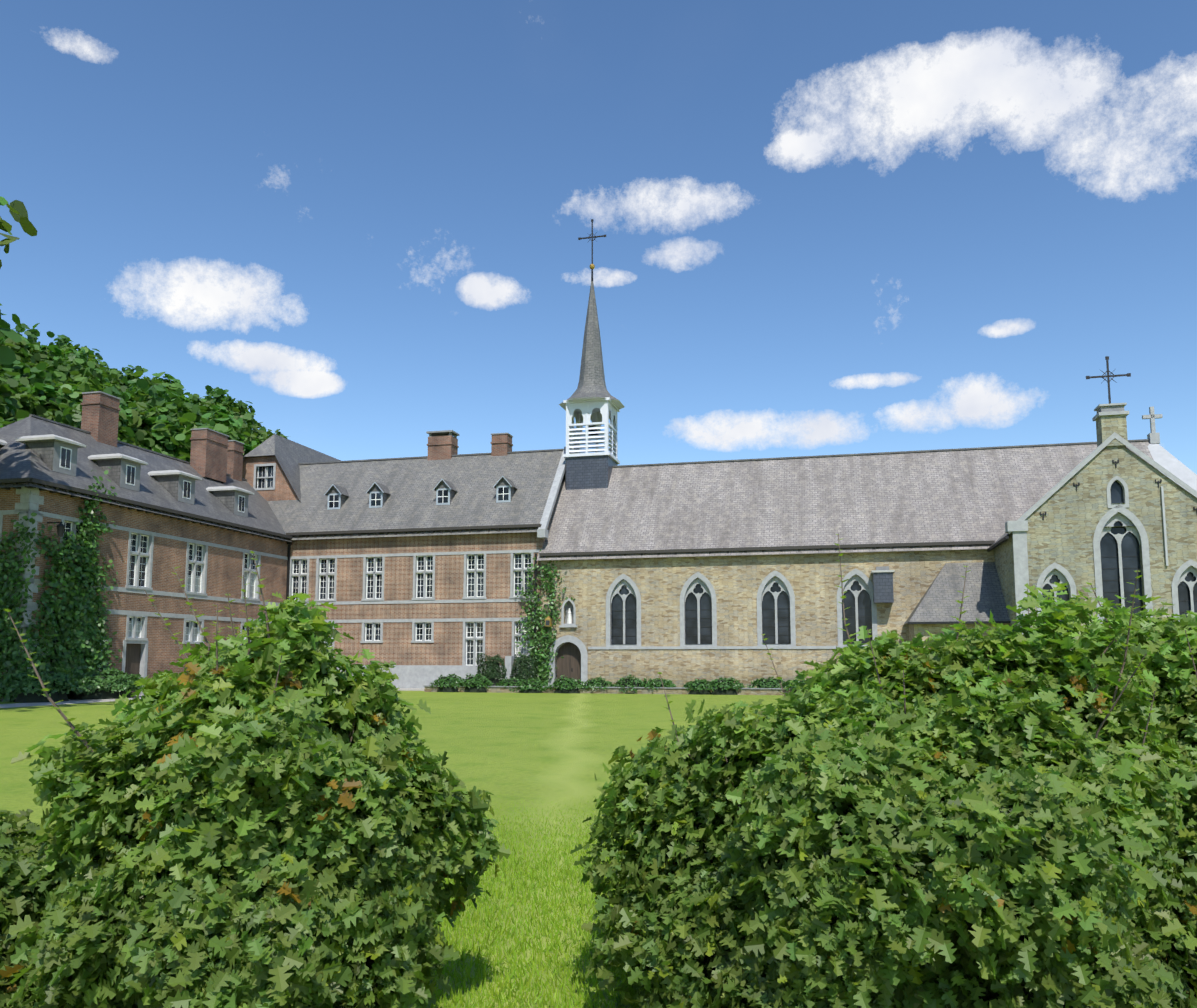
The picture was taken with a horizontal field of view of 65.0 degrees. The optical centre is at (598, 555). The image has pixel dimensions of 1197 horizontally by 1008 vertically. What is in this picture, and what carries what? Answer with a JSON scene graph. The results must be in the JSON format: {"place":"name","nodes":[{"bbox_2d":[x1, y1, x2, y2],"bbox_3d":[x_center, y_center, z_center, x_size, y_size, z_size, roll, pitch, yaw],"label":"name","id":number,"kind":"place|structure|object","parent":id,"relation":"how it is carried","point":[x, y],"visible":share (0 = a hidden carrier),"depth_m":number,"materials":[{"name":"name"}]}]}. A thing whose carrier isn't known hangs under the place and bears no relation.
{"place":"outdoors","nodes":[
{"label":"outdoors","id":0,"kind":"place"},
{"bbox_2d":[0,688,424,707],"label":"gravel path","id":1,"kind":"structure","parent":0,"point":[101,700],"depth_m":35.14,"materials":[{"name":"grey gravel"}]},
{"bbox_2d":[1,665,82,702],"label":"shrub","id":2,"kind":"object","parent":1,"relation":"on","point":[28,682],"depth_m":35.28,"materials":[{"name":"green plant"}]},
{"bbox_2d":[63,668,143,699],"bbox_3d":[-20.453,5.265,38.892,2.554,1.288,4.186,-2,-6,14],"label":"shrub","id":3,"kind":"object","parent":1,"relation":"on","point":[125,681],"depth_m":38.09,"materials":[{"name":"green plant"}]},
{"bbox_2d":[475,653,506,685],"bbox_3d":[-5.519,6.047,49.154,1.811,1.948,1.462,-2,-6,14],"label":"shrub","id":4,"kind":"object","parent":1,"relation":"on","point":[489,659],"depth_m":48.76,"materials":[{"name":"green plant"}]},
{"bbox_2d":[510,653,538,680],"bbox_3d":[-3.831,6.034,48.800,1.526,1.899,1.357,-2,-6,14],"label":"shrub","id":5,"kind":"object","parent":1,"relation":"on","point":[523,658],"depth_m":48.42,"materials":[{"name":"green plant"}]},
{"bbox_2d":[0,690,784,1007],"bbox_3d":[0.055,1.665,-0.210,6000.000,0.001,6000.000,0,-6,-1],"label":"ground","id":6,"kind":"structure","parent":0,"point":[503,745],"depth_m":17.42,"materials":[{"name":"green plant"}]},
{"bbox_2d":[0,196,36,364],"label":"tree","id":7,"kind":"object","parent":6,"relation":"on","point":[18,211],"visible":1,"depth_m":31.75,"materials":[{"name":"green plant"}]},
{"bbox_2d":[0,809,70,1007],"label":"hawthorn bush","id":8,"kind":"object","parent":6,"relation":"on","point":[21,860],"depth_m":3.82,"materials":[{"name":"green plant"}]},
{"bbox_2d":[7,550,509,1007],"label":"hawthorn bush","id":9,"kind":"object","parent":6,"relation":"on","point":[340,858],"depth_m":3.62,"materials":[{"name":"green plant"}]},
{"bbox_2d":[4,551,325,750],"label":"twigs","id":10,"kind":"object","parent":9,"relation":"on","point":[179,642],"visible":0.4,"depth_m":3.89,"materials":[{"name":"green plant"}]},
{"bbox_2d":[421,787,686,1007],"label":"lawn","id":11,"kind":"structure","parent":6,"relation":"on","point":[511,973],"depth_m":5.73,"materials":[{"name":"green plant"}]},
{"bbox_2d":[0,219,1196,701],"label":"abbey buildings","id":12,"kind":"structure","parent":6,"relation":"on","point":[414,569],"depth_m":48.38,"materials":[{"name":"stone"}]},
{"bbox_2d":[0,512,45,701],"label":"ivy","id":13,"kind":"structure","parent":12,"relation":"attached to","point":[7,643],"depth_m":36.07,"materials":[{"name":"green plant"}]},
{"bbox_2d":[12,467,122,698],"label":"ivy","id":14,"kind":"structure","parent":12,"relation":"attached to","point":[78,633],"depth_m":38.49,"materials":[{"name":"green plant"}]},
{"bbox_2d":[515,549,574,685],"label":"climbing ivy","id":15,"kind":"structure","parent":12,"relation":"attached to","point":[541,675],"depth_m":49.65,"materials":[{"name":"green plant"}]},
{"bbox_2d":[423,656,800,694],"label":"shrub border","id":16,"kind":"structure","parent":6,"relation":"on","point":[509,661],"depth_m":43.77,"materials":[{"name":"leaf"},{"name":"twig"}]},
{"bbox_2d":[570,533,1196,1007],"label":"hawthorn bush","id":17,"kind":"object","parent":6,"relation":"on","point":[958,772],"depth_m":3.86,"materials":[{"name":"green plant"}]},
{"bbox_2d":[658,534,1158,808],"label":"twigs","id":18,"kind":"object","parent":17,"relation":"attached to","point":[958,628],"visible":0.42,"depth_m":4.39,"materials":[{"name":"green plant"}]},
{"bbox_2d":[1061,583,1196,981],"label":"hawthorn bush","id":19,"kind":"object","parent":6,"relation":"on","point":[1160,638],"depth_m":4.54,"materials":[{"name":"green plant"}]},
{"bbox_2d":[1086,582,1196,701],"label":"twigs","id":20,"kind":"object","parent":19,"relation":"attached to","point":[1191,653],"visible":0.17,"depth_m":4.36,"materials":[{"name":"green plant"}]},
{"bbox_2d":[429,673,465,691],"bbox_3d":[-7.348,6.232,46.002,1.886,0.901,1.096,-2,-6,14],"label":"shrub","id":21,"kind":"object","parent":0,"point":[456,682],"depth_m":45.73,"materials":[{"name":"green plant"}]},
{"bbox_2d":[460,673,492,692],"bbox_3d":[-5.984,6.160,45.658,1.926,0.969,1.075,-2,-6,14],"label":"shrub","id":22,"kind":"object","parent":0,"point":[487,682],"depth_m":45.34,"materials":[{"name":"green plant"}]},
{"bbox_2d":[495,676,525,690],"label":"shrub","id":23,"kind":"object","parent":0,"point":[500,683],"depth_m":45.30,"materials":[{"name":"green plant"}]},
{"bbox_2d":[511,677,548,692],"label":"shrub","id":24,"kind":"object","parent":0,"point":[537,683],"depth_m":44.65,"materials":[{"name":"green plant"}]},
{"bbox_2d":[548,675,588,692],"bbox_3d":[-1.435,6.085,44.460,2.030,0.860,1.171,-2,-6,14],"label":"shrub","id":25,"kind":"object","parent":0,"point":[558,684],"depth_m":44.18,"materials":[{"name":"green plant"}]},
{"bbox_2d":[0,0,1196,474],"label":"sky","id":26,"kind":"structure","parent":0,"point":[830,227],"materials":[{"name":"blue"}]},
{"bbox_2d":[583,676,614,689],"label":"shrub","id":27,"kind":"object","parent":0,"point":[608,683],"depth_m":44.17,"materials":[{"name":"green plant"}]},
{"bbox_2d":[614,674,645,693],"bbox_3d":[1.555,6.017,44.013,1.787,0.898,1.046,-2,-6,14],"label":"shrub","id":28,"kind":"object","parent":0,"point":[629,677],"depth_m":43.79,"materials":[{"name":"green plant"}]},
{"bbox_2d":[641,676,675,689],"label":"shrub","id":29,"kind":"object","parent":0,"point":[668,682],"depth_m":43.45,"materials":[{"name":"green plant"}]},
{"bbox_2d":[683,679,714,694],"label":"shrub","id":30,"kind":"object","parent":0,"point":[689,683],"depth_m":42.80,"materials":[{"name":"green plant"}]},
{"bbox_2d":[707,677,744,694],"bbox_3d":[5.752,5.922,42.738,1.964,0.811,1.166,-2,-6,14],"label":"shrub","id":31,"kind":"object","parent":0,"point":[736,685],"depth_m":42.48,"materials":[{"name":"green plant"}]},
{"bbox_2d":[747,676,784,687],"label":"shrub","id":32,"kind":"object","parent":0,"point":[754,683],"depth_m":42.37,"materials":[{"name":"green plant"}]},
{"bbox_2d":[777,679,807,693],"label":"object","id":33,"kind":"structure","parent":0,"point":[788,683],"depth_m":41.94,"materials":[{"name":"green plant"}]},
{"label":"hill","id":34,"kind":"structure","parent":0,"visible":0},
{"bbox_2d":[0,384,17,425],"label":"hill tree","id":35,"kind":"object","parent":34,"relation":"on","point":[5,407],"visible":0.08,"depth_m":79.61,"materials":[{"name":"green plant"}]},
{"bbox_2d":[0,365,19,425],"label":"hill tree","id":36,"kind":"object","parent":34,"relation":"on","point":[5,389],"visible":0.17,"depth_m":80.06,"materials":[{"name":"green plant"}]},
{"bbox_2d":[0,410,29,427],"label":"hill tree","id":37,"kind":"object","parent":34,"relation":"on","point":[21,414],"depth_m":72.89,"materials":[{"name":"green plant"}]},
{"bbox_2d":[16,355,34,368],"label":"hill tree","id":38,"kind":"object","parent":34,"relation":"on","point":[28,364],"visible":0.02,"depth_m":99.99,"materials":[{"name":"green plant"}]},
{"bbox_2d":[0,323,63,381],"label":"hill tree","id":39,"kind":"object","parent":34,"relation":"on","point":[29,349],"visible":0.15,"depth_m":109.14,"materials":[{"name":"green plant"}]},
{"bbox_2d":[0,343,69,385],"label":"hill tree","id":40,"kind":"object","parent":34,"relation":"on","point":[18,365],"visible":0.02,"depth_m":92.94,"materials":[{"name":"green plant"}]},
{"bbox_2d":[6,387,68,419],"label":"hill tree","id":41,"kind":"object","parent":34,"relation":"on","point":[22,397],"visible":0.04,"depth_m":84.56,"materials":[{"name":"green plant"}]},
{"bbox_2d":[9,362,80,420],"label":"hill tree","id":42,"kind":"object","parent":34,"relation":"on","point":[41,391],"visible":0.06,"depth_m":86.90,"materials":[{"name":"green plant"}]},
{"bbox_2d":[9,377,106,412],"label":"hill tree","id":43,"kind":"object","parent":34,"relation":"on","point":[86,385],"visible":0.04,"depth_m":89.33,"materials":[{"name":"green plant"}]},
{"bbox_2d":[41,331,109,369],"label":"hill tree","id":44,"kind":"object","parent":34,"relation":"on","point":[62,341],"visible":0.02,"depth_m":130.94,"materials":[{"name":"green plant"}]},
{"bbox_2d":[57,344,109,371],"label":"hill tree","id":45,"kind":"object","parent":34,"relation":"on","point":[90,352],"visible":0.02,"depth_m":127.64,"materials":[{"name":"green plant"}]},
{"bbox_2d":[44,352,126,394],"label":"hill tree","id":46,"kind":"object","parent":34,"relation":"on","point":[77,367],"visible":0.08,"depth_m":102.80,"materials":[{"name":"green plant"}]},
{"bbox_2d":[57,346,126,376],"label":"hill tree","id":47,"kind":"object","parent":34,"relation":"on","point":[68,351],"depth_m":123.15,"materials":[{"name":"green plant"}]},
{"bbox_2d":[54,386,162,448],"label":"hill tree","id":48,"kind":"object","parent":34,"relation":"on","point":[130,429],"visible":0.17,"depth_m":77.50,"materials":[{"name":"green plant"}]},
{"bbox_2d":[96,365,163,398],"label":"hill tree","id":49,"kind":"object","parent":34,"relation":"on","point":[140,368],"depth_m":110.78,"materials":[{"name":"green plant"}]},
{"bbox_2d":[123,391,151,408],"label":"hill tree","id":50,"kind":"object","parent":34,"relation":"on","point":[131,402],"visible":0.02,"depth_m":99.37,"materials":[{"name":"green plant"}]},
{"bbox_2d":[122,377,180,403],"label":"hill tree","id":51,"kind":"object","parent":34,"relation":"on","point":[134,388],"depth_m":102.90,"materials":[{"name":"green plant"}]},
{"bbox_2d":[117,371,190,402],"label":"hill tree","id":52,"kind":"object","parent":34,"relation":"on","point":[176,386],"visible":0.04,"depth_m":112.48,"materials":[{"name":"green plant"}]},
{"bbox_2d":[119,378,213,454],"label":"hill tree","id":53,"kind":"object","parent":34,"relation":"on","point":[160,408],"visible":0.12,"depth_m":80.62,"materials":[{"name":"green plant"}]},
{"bbox_2d":[144,387,223,448],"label":"hill tree","id":54,"kind":"object","parent":34,"relation":"on","point":[174,395],"depth_m":85.93,"materials":[{"name":"green plant"}]},
{"bbox_2d":[147,409,258,461],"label":"hill tree","id":55,"kind":"object","parent":34,"relation":"on","point":[228,425],"visible":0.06,"depth_m":77.63,"materials":[{"name":"green plant"}]},
{"bbox_2d":[188,387,218,401],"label":"hill tree","id":56,"kind":"object","parent":34,"relation":"on","point":[202,400],"depth_m":149.57,"materials":[{"name":"green plant"}]},
{"bbox_2d":[183,388,254,421],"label":"hill tree","id":57,"kind":"object","parent":34,"relation":"on","point":[196,398],"depth_m":130.76,"materials":[{"name":"green plant"}]},
{"bbox_2d":[197,385,265,443],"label":"hill tree","id":58,"kind":"object","parent":34,"relation":"on","point":[240,405],"visible":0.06,"depth_m":118.65,"materials":[{"name":"green plant"}]},
{"bbox_2d":[204,389,258,432],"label":"hill tree","id":59,"kind":"object","parent":34,"relation":"on","point":[218,394],"visible":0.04,"depth_m":117.51,"materials":[{"name":"green plant"}]},
{"bbox_2d":[209,414,272,446],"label":"hill tree","id":60,"kind":"object","parent":34,"relation":"on","point":[262,438],"visible":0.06,"depth_m":105.84,"materials":[{"name":"green plant"}]},
{"bbox_2d":[252,429,289,440],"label":"hill tree","id":61,"kind":"object","parent":34,"relation":"on","point":[277,432],"visible":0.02,"depth_m":120.66,"materials":[{"name":"green plant"}]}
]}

